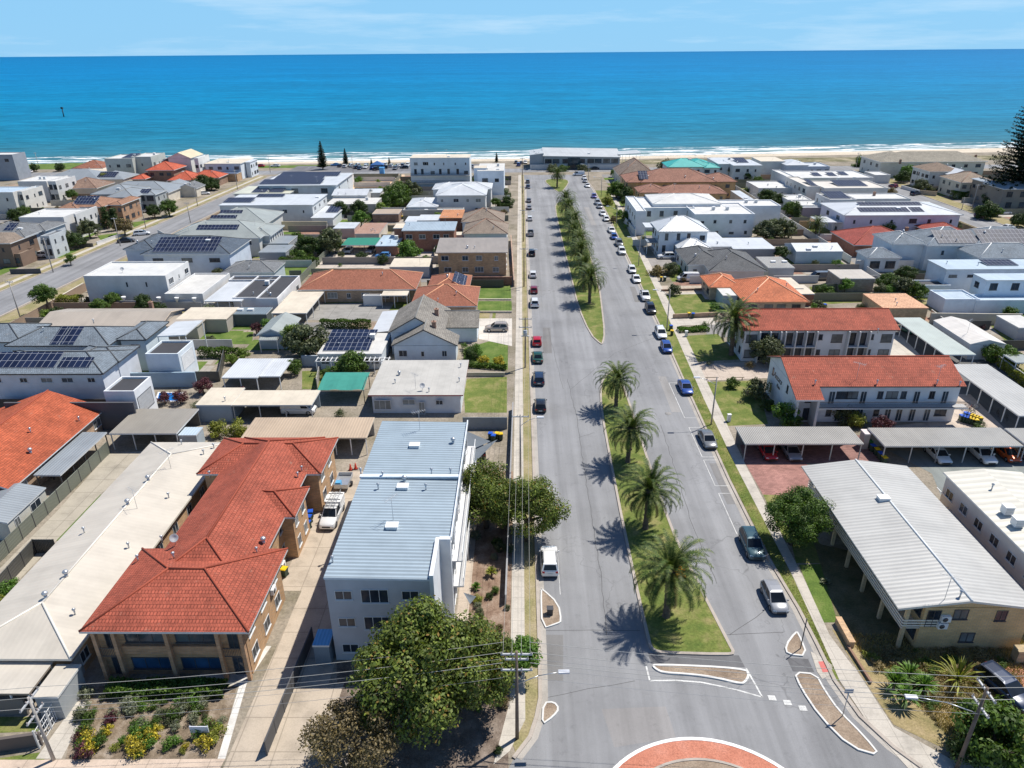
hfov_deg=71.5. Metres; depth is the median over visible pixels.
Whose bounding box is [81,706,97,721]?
garden shrub
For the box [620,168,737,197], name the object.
brick flats
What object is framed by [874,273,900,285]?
tree
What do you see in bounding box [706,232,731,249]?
garage
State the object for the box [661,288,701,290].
garden wall
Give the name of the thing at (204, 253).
house
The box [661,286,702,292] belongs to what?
driveway
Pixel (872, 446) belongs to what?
wheelie bin
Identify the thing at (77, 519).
lawn
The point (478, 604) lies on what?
shrub
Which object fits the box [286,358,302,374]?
shrub
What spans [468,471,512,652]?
garden bed
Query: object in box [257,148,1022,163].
beach
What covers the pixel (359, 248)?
yard ground
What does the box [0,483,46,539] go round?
shed
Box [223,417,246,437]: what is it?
shrub
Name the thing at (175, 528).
window
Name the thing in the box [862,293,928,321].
brick garage
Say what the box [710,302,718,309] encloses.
shrub
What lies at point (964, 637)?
window
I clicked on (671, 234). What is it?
house
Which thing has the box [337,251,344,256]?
shrub
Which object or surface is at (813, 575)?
lawn
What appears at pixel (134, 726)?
garden shrub
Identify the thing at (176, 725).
garden shrub
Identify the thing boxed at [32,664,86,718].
garage
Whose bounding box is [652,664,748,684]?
traffic island
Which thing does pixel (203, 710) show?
garden shrub
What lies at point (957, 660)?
garden shrub
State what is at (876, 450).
wheelie bin
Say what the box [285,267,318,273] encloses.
lawn
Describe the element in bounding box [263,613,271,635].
window
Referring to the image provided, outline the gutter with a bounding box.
[517,181,898,759]
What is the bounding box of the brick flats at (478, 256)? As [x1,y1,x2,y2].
[436,237,507,275]
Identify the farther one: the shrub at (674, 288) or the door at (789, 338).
the shrub at (674, 288)
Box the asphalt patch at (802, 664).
[648,653,813,671]
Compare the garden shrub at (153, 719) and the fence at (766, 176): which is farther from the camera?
the fence at (766, 176)
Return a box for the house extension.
[317,329,391,368]
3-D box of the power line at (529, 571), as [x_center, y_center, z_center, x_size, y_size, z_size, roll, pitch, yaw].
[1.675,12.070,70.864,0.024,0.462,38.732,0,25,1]
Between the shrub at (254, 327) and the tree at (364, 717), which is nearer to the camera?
the tree at (364, 717)
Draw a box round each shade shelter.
[318,372,369,402]
[341,238,380,253]
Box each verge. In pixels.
[0,176,265,290]
[0,257,127,322]
[29,164,395,168]
[513,175,537,751]
[595,190,839,680]
[863,173,1023,228]
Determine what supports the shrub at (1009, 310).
on the ground at (352, 404)
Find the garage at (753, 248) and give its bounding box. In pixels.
[723,238,775,258]
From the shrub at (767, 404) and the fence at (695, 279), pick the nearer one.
the shrub at (767, 404)
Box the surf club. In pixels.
[529,147,640,169]
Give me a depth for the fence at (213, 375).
119.76 m
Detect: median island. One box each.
[545,179,568,191]
[555,202,604,344]
[600,370,734,655]
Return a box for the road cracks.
[546,265,780,696]
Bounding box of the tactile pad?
[818,661,827,671]
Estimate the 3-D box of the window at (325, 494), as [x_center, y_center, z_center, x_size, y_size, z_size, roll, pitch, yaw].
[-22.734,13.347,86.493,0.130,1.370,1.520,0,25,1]
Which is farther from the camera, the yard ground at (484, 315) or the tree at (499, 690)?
the yard ground at (484, 315)
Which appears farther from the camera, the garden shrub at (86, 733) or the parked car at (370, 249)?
the parked car at (370, 249)
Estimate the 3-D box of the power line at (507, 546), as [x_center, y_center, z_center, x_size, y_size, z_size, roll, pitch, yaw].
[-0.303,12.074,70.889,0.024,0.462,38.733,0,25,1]
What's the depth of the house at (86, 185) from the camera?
278.31 m
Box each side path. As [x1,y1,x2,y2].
[266,683,343,767]
[456,508,477,621]
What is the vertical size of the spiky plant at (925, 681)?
1.876 m
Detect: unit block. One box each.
[0,439,220,681]
[78,436,338,680]
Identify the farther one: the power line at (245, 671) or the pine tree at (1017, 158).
the pine tree at (1017, 158)
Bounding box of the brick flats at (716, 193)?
[634,183,727,199]
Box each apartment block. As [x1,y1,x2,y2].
[323,410,475,659]
[727,308,899,362]
[766,355,969,426]
[801,459,1023,648]
[936,469,1023,589]
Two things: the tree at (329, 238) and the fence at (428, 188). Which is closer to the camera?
the tree at (329, 238)
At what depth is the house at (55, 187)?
269.54 m
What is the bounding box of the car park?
[287,164,478,171]
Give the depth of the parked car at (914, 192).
267.78 m
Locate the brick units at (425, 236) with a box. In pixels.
[393,221,456,251]
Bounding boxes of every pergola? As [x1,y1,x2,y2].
[157,320,207,346]
[315,357,390,372]
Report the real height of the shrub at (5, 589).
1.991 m
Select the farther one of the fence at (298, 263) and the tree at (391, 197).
the tree at (391, 197)
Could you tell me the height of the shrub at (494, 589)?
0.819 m
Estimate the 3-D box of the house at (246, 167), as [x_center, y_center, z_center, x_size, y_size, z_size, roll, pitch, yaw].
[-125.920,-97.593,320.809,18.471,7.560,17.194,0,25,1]
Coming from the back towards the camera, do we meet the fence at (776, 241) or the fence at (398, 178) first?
the fence at (398, 178)
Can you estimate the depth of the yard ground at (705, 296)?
162.47 m
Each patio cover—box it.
[222,358,292,389]
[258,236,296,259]
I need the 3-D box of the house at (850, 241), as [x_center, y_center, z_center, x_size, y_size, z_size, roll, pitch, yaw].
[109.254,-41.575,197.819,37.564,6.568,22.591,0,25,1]
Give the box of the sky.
[0,0,1023,56]
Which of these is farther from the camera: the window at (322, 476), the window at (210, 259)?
the window at (210, 259)
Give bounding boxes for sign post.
[800,618,807,648]
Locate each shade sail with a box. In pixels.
[463,592,475,603]
[467,431,489,446]
[474,440,495,461]
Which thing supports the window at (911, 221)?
in the house at (901, 215)
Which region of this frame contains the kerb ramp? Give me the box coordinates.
[811,652,831,678]
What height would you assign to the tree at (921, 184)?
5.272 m
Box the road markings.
[559,384,807,710]
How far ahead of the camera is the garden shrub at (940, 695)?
60.19 m
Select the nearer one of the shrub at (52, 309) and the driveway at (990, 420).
the driveway at (990, 420)
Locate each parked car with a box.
[37,250,45,257]
[117,237,134,242]
[133,229,150,235]
[344,246,352,253]
[366,246,374,253]
[375,251,390,256]
[476,445,485,458]
[485,321,508,331]
[528,249,534,255]
[529,271,536,277]
[529,285,537,293]
[530,297,538,306]
[531,351,542,362]
[532,336,541,345]
[532,371,544,384]
[534,398,546,411]
[539,545,558,576]
[599,210,605,215]
[603,215,608,221]
[608,227,614,232]
[610,232,617,239]
[615,238,622,246]
[617,246,625,254]
[627,265,635,272]
[631,274,640,282]
[644,301,655,313]
[654,325,667,338]
[657,252,675,258]
[660,340,672,352]
[677,379,693,394]
[697,429,717,448]
[738,526,765,559]
[757,445,777,459]
[760,579,788,613]
[779,445,802,460]
[888,184,898,187]
[898,325,913,333]
[910,190,920,195]
[922,447,952,464]
[967,447,997,463]
[972,660,1023,713]
[992,447,1021,462]
[1014,440,1023,459]
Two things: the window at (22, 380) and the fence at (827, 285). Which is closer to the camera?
the window at (22, 380)
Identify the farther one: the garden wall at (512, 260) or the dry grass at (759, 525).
the garden wall at (512, 260)
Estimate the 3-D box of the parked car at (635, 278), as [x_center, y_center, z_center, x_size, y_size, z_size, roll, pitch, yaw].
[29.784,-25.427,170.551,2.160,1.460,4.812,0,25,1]
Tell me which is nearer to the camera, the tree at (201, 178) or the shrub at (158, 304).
the shrub at (158, 304)
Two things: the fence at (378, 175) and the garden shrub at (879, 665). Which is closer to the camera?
the garden shrub at (879, 665)
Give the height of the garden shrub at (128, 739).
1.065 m
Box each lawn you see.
[0,717,38,732]
[0,752,43,759]
[28,163,82,166]
[56,495,100,540]
[58,249,80,257]
[98,233,116,239]
[132,219,157,226]
[197,361,207,370]
[200,332,252,343]
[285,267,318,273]
[302,370,322,388]
[463,341,507,369]
[464,377,506,412]
[478,301,511,310]
[479,285,510,298]
[666,294,713,313]
[670,271,682,278]
[686,334,738,361]
[707,381,767,425]
[764,495,818,542]
[792,543,819,562]
[799,564,835,622]
[809,287,867,303]
[992,325,1013,339]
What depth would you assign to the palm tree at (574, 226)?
193.41 m
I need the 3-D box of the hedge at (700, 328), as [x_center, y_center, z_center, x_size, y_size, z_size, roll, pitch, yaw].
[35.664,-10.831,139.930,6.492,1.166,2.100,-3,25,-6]
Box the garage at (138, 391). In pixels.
[103,376,157,408]
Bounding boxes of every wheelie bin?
[280,566,288,576]
[307,509,313,518]
[491,433,495,441]
[499,432,502,439]
[869,443,876,451]
[873,447,880,455]
[876,451,884,459]
[880,455,887,462]
[957,414,964,421]
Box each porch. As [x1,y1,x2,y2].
[363,290,409,307]
[715,288,737,307]
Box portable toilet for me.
[379,167,384,173]
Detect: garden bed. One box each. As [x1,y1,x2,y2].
[336,662,509,767]
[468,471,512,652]
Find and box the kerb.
[0,169,1003,767]
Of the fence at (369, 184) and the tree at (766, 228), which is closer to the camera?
the tree at (766, 228)
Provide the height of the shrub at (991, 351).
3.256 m
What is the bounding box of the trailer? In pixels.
[333,472,352,491]
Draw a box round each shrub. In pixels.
[0,577,19,597]
[29,162,39,171]
[39,309,49,316]
[48,306,63,311]
[54,163,65,170]
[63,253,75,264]
[71,727,87,741]
[72,708,86,722]
[72,740,94,760]
[73,706,90,719]
[73,718,93,734]
[73,736,88,754]
[76,727,96,745]
[77,685,95,701]
[78,736,99,758]
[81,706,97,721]
[89,729,108,747]
[98,693,106,700]
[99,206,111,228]
[99,723,114,737]
[103,709,117,724]
[104,708,119,719]
[107,207,119,227]
[107,741,120,751]
[115,686,124,699]
[116,735,125,743]
[117,695,130,712]
[123,695,139,712]
[124,734,140,747]
[125,707,137,716]
[125,739,147,760]
[127,717,146,735]
[130,696,147,706]
[131,714,147,730]
[131,714,148,729]
[134,750,145,758]
[135,722,152,739]
[136,701,148,712]
[140,733,156,749]
[143,723,164,740]
[147,698,160,710]
[149,715,159,725]
[152,717,161,726]
[154,302,167,307]
[154,706,163,715]
[154,707,171,718]
[156,391,173,403]
[157,698,167,704]
[159,735,173,752]
[162,717,175,727]
[163,702,181,720]
[165,734,183,746]
[169,718,180,731]
[170,700,187,716]
[172,389,189,403]
[173,696,183,705]
[178,747,185,754]
[179,695,192,712]
[181,740,189,747]
[186,695,202,706]
[186,709,199,725]
[189,703,204,715]
[189,725,206,739]
[192,377,212,393]
[192,734,214,753]
[193,697,207,710]
[195,715,215,735]
[197,692,210,703]
[200,708,209,715]
[206,419,226,437]
[206,722,228,743]
[208,717,215,727]
[216,715,227,724]
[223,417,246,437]
[224,353,237,363]
[236,347,250,357]
[249,322,261,333]
[259,318,269,330]
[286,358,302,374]
[289,250,313,256]
[319,365,330,375]
[334,408,343,416]
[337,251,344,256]
[355,251,367,256]
[375,202,385,208]
[377,254,388,264]
[461,345,478,359]
[464,343,482,356]
[470,528,480,539]
[473,593,482,603]
[474,602,481,608]
[474,608,483,618]
[477,354,489,366]
[485,592,492,599]
[490,585,499,594]
[491,535,502,546]
[492,355,504,366]
[493,743,502,754]
[494,541,505,552]
[494,695,513,709]
[495,623,503,629]
[501,194,514,206]
[503,543,513,552]
[504,188,511,196]
[546,164,557,171]
[559,165,569,171]
[577,164,590,171]
[601,194,613,204]
[608,215,619,222]
[614,209,624,215]
[620,210,628,221]
[645,264,666,276]
[656,158,669,167]
[661,262,679,275]
[668,283,681,294]
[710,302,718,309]
[725,376,740,388]
[741,377,772,398]
[744,360,755,367]
[758,398,775,411]
[771,402,799,426]
[782,413,803,426]
[793,203,801,216]
[810,303,817,307]
[811,300,826,307]
[814,283,826,292]
[822,286,834,292]
[830,259,841,264]
[831,405,856,426]
[837,277,854,292]
[845,410,867,427]
[850,154,861,166]
[855,303,865,307]
[861,649,872,660]
[870,414,895,427]
[870,652,881,662]
[870,657,885,670]
[881,221,896,230]
[884,657,901,667]
[887,187,897,192]
[912,686,929,697]
[913,657,931,668]
[919,661,931,671]
[922,656,936,668]
[924,698,941,710]
[926,185,935,190]
[927,665,942,676]
[931,678,941,688]
[932,692,944,700]
[941,653,955,662]
[945,730,985,767]
[947,645,961,656]
[950,653,960,663]
[955,693,969,699]
[968,660,979,669]
[968,678,980,689]
[972,646,990,657]
[973,421,986,426]
[973,653,988,662]
[973,679,986,688]
[981,343,1005,362]
[993,650,1003,658]
[996,656,1008,667]
[997,347,1022,365]
[1002,306,1019,313]
[1004,344,1017,352]
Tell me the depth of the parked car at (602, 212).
238.94 m
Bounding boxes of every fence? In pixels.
[0,214,26,219]
[0,399,105,407]
[0,441,110,561]
[0,539,54,590]
[10,212,219,322]
[25,317,43,322]
[29,208,44,211]
[50,200,74,205]
[52,302,155,309]
[72,194,90,198]
[116,300,201,309]
[169,339,232,348]
[195,349,224,380]
[263,627,313,755]
[268,260,311,266]
[284,234,319,237]
[288,225,335,231]
[289,270,301,275]
[300,236,341,282]
[311,268,382,273]
[316,366,319,388]
[322,257,437,263]
[344,212,368,217]
[354,174,398,177]
[354,177,394,180]
[354,182,389,186]
[354,187,383,188]
[360,225,394,230]
[379,207,404,212]
[384,174,400,192]
[400,176,510,180]
[403,215,507,220]
[409,195,509,199]
[412,191,432,195]
[420,186,433,190]
[427,280,503,286]
[463,417,506,428]
[492,207,508,211]
[505,180,510,184]
[689,276,701,282]
[734,179,769,182]
[735,185,851,262]
[736,183,745,187]
[752,193,787,198]
[757,229,803,235]
[761,175,770,178]
[765,239,818,244]
[774,275,818,282]
[780,210,791,215]
[791,217,809,222]
[792,264,858,271]
[811,284,837,291]
[813,293,872,300]
[866,266,880,280]
[883,273,924,279]
[961,197,973,202]
[961,222,974,229]
[969,321,991,329]
[982,171,1013,174]
[997,209,1023,214]
[1001,340,1023,349]
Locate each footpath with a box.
[0,176,262,287]
[0,759,224,767]
[36,701,90,758]
[199,674,244,685]
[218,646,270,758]
[493,175,524,764]
[611,195,1022,767]
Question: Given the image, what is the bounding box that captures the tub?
[335,480,341,484]
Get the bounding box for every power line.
[28,663,498,708]
[30,652,500,697]
[34,678,497,722]
[36,668,500,712]
[38,642,501,686]
[42,658,503,702]
[503,415,512,645]
[512,415,517,633]
[521,466,522,644]
[528,460,529,602]
[530,652,979,687]
[531,642,977,676]
[533,668,979,703]
[534,663,995,699]
[536,659,960,692]
[536,678,988,714]
[982,676,1014,676]
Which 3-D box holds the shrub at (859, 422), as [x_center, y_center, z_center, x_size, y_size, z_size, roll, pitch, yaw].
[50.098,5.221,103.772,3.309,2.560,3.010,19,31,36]
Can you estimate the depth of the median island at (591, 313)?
156.87 m
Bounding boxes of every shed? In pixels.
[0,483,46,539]
[178,427,204,441]
[233,307,273,325]
[312,629,335,664]
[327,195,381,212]
[333,222,359,237]
[355,223,387,237]
[372,209,401,221]
[756,257,794,276]
[779,278,814,305]
[784,243,843,263]
[801,206,820,216]
[826,269,875,291]
[859,429,870,448]
[993,315,1023,339]
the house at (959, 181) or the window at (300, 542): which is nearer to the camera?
the window at (300, 542)
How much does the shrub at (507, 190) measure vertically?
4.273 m
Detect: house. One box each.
[0,152,31,179]
[0,183,47,213]
[0,221,69,258]
[0,232,39,266]
[0,319,168,370]
[0,345,141,398]
[0,390,102,488]
[17,175,75,200]
[19,206,101,236]
[39,300,238,338]
[56,167,138,184]
[58,195,142,223]
[71,160,105,168]
[72,177,114,193]
[83,261,229,302]
[90,181,166,210]
[104,150,165,174]
[119,179,205,200]
[123,233,251,274]
[130,161,228,185]
[161,149,209,172]
[174,207,284,256]
[204,158,258,178]
[218,194,343,225]
[224,172,241,181]
[228,275,300,310]
[233,186,294,196]
[257,171,352,199]
[298,269,479,309]
[331,188,383,197]
[368,360,468,413]
[373,294,480,359]
[404,215,439,222]
[439,209,464,230]
[456,207,508,237]
[474,163,504,194]
[613,158,650,182]
[641,215,712,256]
[662,155,720,173]
[675,245,767,278]
[700,273,809,307]
[707,154,785,178]
[730,190,753,199]
[746,181,821,213]
[770,170,873,183]
[781,159,829,170]
[785,176,887,199]
[809,201,963,233]
[815,191,910,204]
[830,222,961,256]
[855,226,1023,271]
[859,151,987,177]
[898,259,1023,296]
[910,162,953,189]
[926,273,1023,313]
[937,171,991,198]
[944,166,964,174]
[956,242,1023,258]
[968,177,1023,208]
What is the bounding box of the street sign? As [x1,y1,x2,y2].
[842,689,853,715]
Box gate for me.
[31,703,56,748]
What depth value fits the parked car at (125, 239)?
209.29 m
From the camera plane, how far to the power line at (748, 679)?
53.60 m
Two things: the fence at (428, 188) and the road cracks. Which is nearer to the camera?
the road cracks
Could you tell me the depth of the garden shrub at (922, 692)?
60.60 m
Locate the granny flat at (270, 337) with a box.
[256,312,300,351]
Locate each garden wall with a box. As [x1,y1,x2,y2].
[0,697,29,714]
[0,731,43,751]
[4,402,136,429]
[9,268,40,273]
[70,652,84,674]
[72,243,93,246]
[96,234,120,244]
[130,372,196,386]
[201,303,232,306]
[281,221,327,229]
[301,355,320,366]
[466,372,504,376]
[472,277,511,284]
[479,299,510,299]
[481,311,511,312]
[505,402,513,603]
[510,235,514,284]
[623,217,635,235]
[632,239,646,245]
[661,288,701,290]
[673,312,717,318]
[799,221,820,227]
[819,234,831,240]
[835,616,855,647]
[847,645,872,683]
[856,260,913,269]
[901,185,919,190]
[919,190,936,195]
[929,313,1022,323]
[930,309,986,360]
[996,355,1023,384]
[1010,645,1023,663]
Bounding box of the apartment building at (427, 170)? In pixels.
[410,154,471,186]
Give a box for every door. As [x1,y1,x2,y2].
[103,634,113,647]
[111,657,121,673]
[137,386,154,408]
[181,347,194,370]
[226,634,239,647]
[232,657,245,673]
[419,402,424,413]
[760,333,767,345]
[783,348,790,355]
[785,333,793,344]
[794,348,800,355]
[796,333,803,344]
[804,348,811,355]
[806,333,814,344]
[827,391,835,403]
[846,348,853,354]
[849,333,856,344]
[857,348,863,354]
[859,333,866,344]
[859,391,867,403]
[884,409,891,419]
[894,409,902,420]
[907,409,915,420]
[912,391,920,403]
[922,409,930,420]
[924,610,941,626]
[940,391,949,403]
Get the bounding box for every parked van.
[280,404,316,414]
[573,171,584,175]
[676,272,699,281]
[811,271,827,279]
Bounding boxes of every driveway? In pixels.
[0,451,141,578]
[223,471,362,767]
[478,318,511,345]
[648,259,677,265]
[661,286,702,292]
[678,318,715,324]
[699,361,769,380]
[884,394,1005,431]
[890,335,919,354]
[895,330,1023,427]
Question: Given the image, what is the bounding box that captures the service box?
[547,605,553,614]
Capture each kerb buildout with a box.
[540,588,560,627]
[542,701,558,723]
[785,631,805,656]
[795,672,877,754]
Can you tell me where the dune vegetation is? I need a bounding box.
[620,155,1011,163]
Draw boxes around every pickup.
[319,491,344,528]
[527,229,533,235]
[639,290,650,300]
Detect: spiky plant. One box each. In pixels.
[471,582,480,591]
[485,566,497,576]
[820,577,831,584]
[880,667,910,691]
[889,683,924,708]
[891,660,924,683]
[907,671,938,697]
[926,655,984,696]
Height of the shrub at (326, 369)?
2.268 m
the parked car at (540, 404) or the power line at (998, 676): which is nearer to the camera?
the power line at (998, 676)
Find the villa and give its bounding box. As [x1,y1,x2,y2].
[406,182,492,212]
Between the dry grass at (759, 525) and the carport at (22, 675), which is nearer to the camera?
the carport at (22, 675)
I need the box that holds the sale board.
[189,725,208,736]
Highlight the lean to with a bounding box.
[33,432,109,485]
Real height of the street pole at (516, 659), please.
9.370 m
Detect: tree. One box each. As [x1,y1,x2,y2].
[5,209,23,220]
[16,205,32,213]
[27,283,57,309]
[65,189,78,199]
[66,231,88,247]
[76,219,102,237]
[88,298,110,308]
[103,292,122,304]
[111,218,133,234]
[133,293,154,307]
[145,204,161,217]
[158,198,177,215]
[191,174,210,187]
[203,176,219,189]
[211,268,223,272]
[279,322,328,356]
[279,323,298,337]
[291,231,303,239]
[295,234,321,254]
[297,692,404,767]
[313,227,345,253]
[316,141,329,168]
[331,200,348,214]
[331,350,368,371]
[332,239,341,252]
[342,148,348,163]
[345,593,493,749]
[348,199,368,211]
[349,684,405,747]
[351,210,370,224]
[382,180,411,201]
[382,189,408,206]
[395,238,423,256]
[402,180,422,195]
[421,611,519,711]
[462,457,514,528]
[491,198,500,205]
[491,474,571,541]
[504,634,542,675]
[548,165,564,186]
[555,196,579,219]
[556,189,578,216]
[559,208,579,232]
[560,218,585,251]
[562,209,586,229]
[566,227,592,262]
[568,237,595,268]
[569,250,600,287]
[571,262,608,303]
[593,360,639,408]
[600,401,658,462]
[605,180,624,197]
[617,186,634,197]
[618,454,684,529]
[627,527,713,618]
[708,294,760,355]
[744,172,755,178]
[749,333,785,363]
[752,176,764,180]
[752,219,779,238]
[757,188,776,199]
[763,484,835,546]
[771,193,785,203]
[773,217,797,238]
[773,245,790,256]
[782,200,801,214]
[806,214,828,233]
[872,282,887,292]
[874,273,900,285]
[884,284,896,292]
[890,276,914,295]
[893,170,910,182]
[894,265,918,278]
[899,164,912,176]
[902,280,928,299]
[912,178,930,189]
[949,694,1023,767]
[973,200,1001,220]
[979,106,1023,190]
[981,193,989,203]
[1009,213,1023,226]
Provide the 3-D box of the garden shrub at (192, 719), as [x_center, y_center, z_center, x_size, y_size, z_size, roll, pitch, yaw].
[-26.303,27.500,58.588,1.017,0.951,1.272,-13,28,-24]
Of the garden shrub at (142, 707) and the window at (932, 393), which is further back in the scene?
the window at (932, 393)
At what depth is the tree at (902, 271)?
166.14 m
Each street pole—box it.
[5,280,20,317]
[19,687,55,760]
[40,238,53,271]
[111,218,120,245]
[501,650,569,739]
[511,414,543,477]
[519,317,531,367]
[520,209,533,241]
[523,248,537,286]
[653,289,670,329]
[694,377,717,424]
[904,677,996,767]
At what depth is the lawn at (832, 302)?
155.85 m
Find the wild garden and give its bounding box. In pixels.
[833,630,1023,749]
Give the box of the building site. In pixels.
[353,175,404,188]
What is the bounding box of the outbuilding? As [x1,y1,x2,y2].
[389,254,432,277]
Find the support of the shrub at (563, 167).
on the ground at (352, 404)
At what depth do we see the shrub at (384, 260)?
185.21 m
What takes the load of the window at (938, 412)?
in the apartment block at (907, 388)
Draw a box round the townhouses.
[625,193,780,236]
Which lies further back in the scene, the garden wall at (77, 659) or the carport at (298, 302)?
the carport at (298, 302)
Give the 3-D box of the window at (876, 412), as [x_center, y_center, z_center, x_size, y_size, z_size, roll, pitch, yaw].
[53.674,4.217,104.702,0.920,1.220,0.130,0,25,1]
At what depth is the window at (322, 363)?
123.97 m
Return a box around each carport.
[0,661,54,713]
[109,409,200,449]
[195,388,320,421]
[241,417,374,454]
[271,291,325,323]
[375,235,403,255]
[644,238,657,253]
[735,427,863,460]
[868,428,1023,462]
[894,317,975,363]
[933,316,1005,359]
[954,364,1023,427]
[1000,354,1023,367]
[1004,428,1023,458]
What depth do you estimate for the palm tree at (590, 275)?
152.95 m
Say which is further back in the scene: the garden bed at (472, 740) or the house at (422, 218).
the house at (422, 218)
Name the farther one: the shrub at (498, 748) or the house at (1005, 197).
the house at (1005, 197)
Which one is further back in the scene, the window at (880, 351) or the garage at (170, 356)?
the window at (880, 351)
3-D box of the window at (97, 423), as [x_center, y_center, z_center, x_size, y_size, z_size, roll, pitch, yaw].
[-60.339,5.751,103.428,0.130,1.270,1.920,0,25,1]
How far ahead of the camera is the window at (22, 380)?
109.75 m
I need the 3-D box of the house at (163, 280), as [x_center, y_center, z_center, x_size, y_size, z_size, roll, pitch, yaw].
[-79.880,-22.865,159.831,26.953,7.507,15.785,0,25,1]
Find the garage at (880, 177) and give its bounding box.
[864,171,890,182]
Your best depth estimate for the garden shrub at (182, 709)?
58.98 m
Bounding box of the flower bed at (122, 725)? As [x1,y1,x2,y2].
[66,686,235,758]
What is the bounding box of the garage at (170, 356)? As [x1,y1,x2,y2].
[145,340,198,371]
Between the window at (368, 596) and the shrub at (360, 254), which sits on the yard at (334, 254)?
the shrub at (360, 254)
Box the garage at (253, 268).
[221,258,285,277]
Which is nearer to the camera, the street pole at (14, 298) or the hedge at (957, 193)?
the street pole at (14, 298)
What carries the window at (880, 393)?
in the apartment block at (907, 388)
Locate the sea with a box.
[0,49,1023,163]
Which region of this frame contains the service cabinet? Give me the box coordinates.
[727,413,731,421]
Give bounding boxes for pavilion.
[204,282,249,306]
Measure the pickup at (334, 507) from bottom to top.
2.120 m
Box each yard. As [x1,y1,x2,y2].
[307,302,393,320]
[316,250,437,267]
[740,435,879,462]
[744,460,809,494]
[814,543,914,659]
[890,451,1023,494]
[976,658,1023,696]
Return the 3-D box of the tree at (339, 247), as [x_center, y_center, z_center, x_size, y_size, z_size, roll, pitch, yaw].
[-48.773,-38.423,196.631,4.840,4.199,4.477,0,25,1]
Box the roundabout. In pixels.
[613,737,783,767]
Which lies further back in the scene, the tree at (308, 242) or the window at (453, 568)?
the tree at (308, 242)
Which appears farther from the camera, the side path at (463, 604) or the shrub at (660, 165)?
the shrub at (660, 165)
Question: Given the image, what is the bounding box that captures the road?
[0,165,1016,767]
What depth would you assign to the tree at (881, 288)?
157.33 m
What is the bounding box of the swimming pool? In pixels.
[156,392,182,401]
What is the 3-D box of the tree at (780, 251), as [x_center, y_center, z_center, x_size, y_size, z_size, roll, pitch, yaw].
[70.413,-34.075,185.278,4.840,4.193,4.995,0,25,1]
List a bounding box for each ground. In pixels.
[0,152,1023,767]
[0,174,983,337]
[0,178,1023,371]
[7,184,900,338]
[37,176,1010,320]
[46,175,998,381]
[79,186,1015,303]
[110,178,927,349]
[182,175,1023,368]
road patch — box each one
[546,635,562,680]
[584,207,595,224]
[602,706,675,746]
[630,287,640,301]
[658,376,680,411]
[709,463,734,503]
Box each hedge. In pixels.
[55,294,85,302]
[103,675,228,699]
[197,346,238,358]
[278,256,319,265]
[319,318,371,328]
[468,361,506,370]
[497,202,512,208]
[676,325,709,332]
[949,190,969,198]
[993,353,1023,387]
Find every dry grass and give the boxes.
[687,376,833,667]
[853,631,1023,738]
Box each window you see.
[3,259,10,263]
[14,516,20,526]
[19,378,27,382]
[30,497,40,511]
[40,378,53,382]
[61,378,73,382]
[79,644,90,664]
[87,378,95,382]
[93,417,101,429]
[123,634,164,643]
[131,657,171,669]
[146,196,153,200]
[152,258,163,260]
[168,276,173,284]
[172,521,178,533]
[174,634,215,643]
[180,657,221,669]
[181,258,192,262]
[186,502,191,515]
[199,485,204,497]
[209,258,219,261]
[248,625,255,639]
[252,639,260,661]
[261,599,266,613]
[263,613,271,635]
[274,591,281,610]
[294,514,298,527]
[298,532,302,547]
[301,502,305,514]
[304,519,308,534]
[320,471,324,482]
[321,188,327,192]
[321,359,329,364]
[323,486,327,500]
[327,292,337,298]
[330,471,333,485]
[334,591,352,600]
[338,618,356,627]
[342,644,358,653]
[360,589,389,603]
[363,616,390,630]
[371,359,379,364]
[374,400,391,409]
[398,350,406,356]
[401,591,418,600]
[402,399,415,405]
[419,234,425,238]
[433,234,439,238]
[435,400,442,405]
[441,256,448,260]
[442,351,446,356]
[444,267,451,272]
[451,536,453,554]
[452,562,455,580]
[454,587,456,604]
[462,256,467,260]
[462,267,467,271]
[475,267,483,271]
[476,256,481,260]
[493,267,498,271]
[743,350,753,357]
[745,335,756,342]
[764,304,772,307]
[777,304,785,307]
[792,304,800,307]
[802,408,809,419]
[825,410,831,416]
[828,349,839,355]
[830,334,842,342]
[835,391,848,398]
[846,391,858,398]
[869,261,879,268]
[873,409,879,416]
[876,391,883,398]
[877,349,888,354]
[880,334,892,342]
[884,261,895,268]
[885,391,898,398]
[900,391,906,398]
[906,628,915,639]
[908,219,916,223]
[913,608,922,617]
[928,391,935,398]
[934,409,946,415]
[945,487,953,502]
[952,610,969,620]
[957,501,967,517]
[957,633,975,642]
[972,516,983,533]
[987,532,999,549]
[988,283,997,290]
[993,610,1008,621]
[1004,549,1016,567]
[1005,202,1011,207]
[1006,192,1012,196]
[1010,283,1019,290]
[1018,202,1023,207]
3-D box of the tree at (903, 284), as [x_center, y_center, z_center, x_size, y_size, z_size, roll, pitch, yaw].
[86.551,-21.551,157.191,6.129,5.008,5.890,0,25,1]
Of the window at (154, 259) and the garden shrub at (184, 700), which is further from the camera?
the window at (154, 259)
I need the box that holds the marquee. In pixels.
[370,161,384,168]
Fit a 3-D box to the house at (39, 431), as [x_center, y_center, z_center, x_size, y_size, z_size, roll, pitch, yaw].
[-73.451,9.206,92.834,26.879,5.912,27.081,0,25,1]
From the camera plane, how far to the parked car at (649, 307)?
149.38 m
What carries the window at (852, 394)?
in the apartment block at (907, 388)

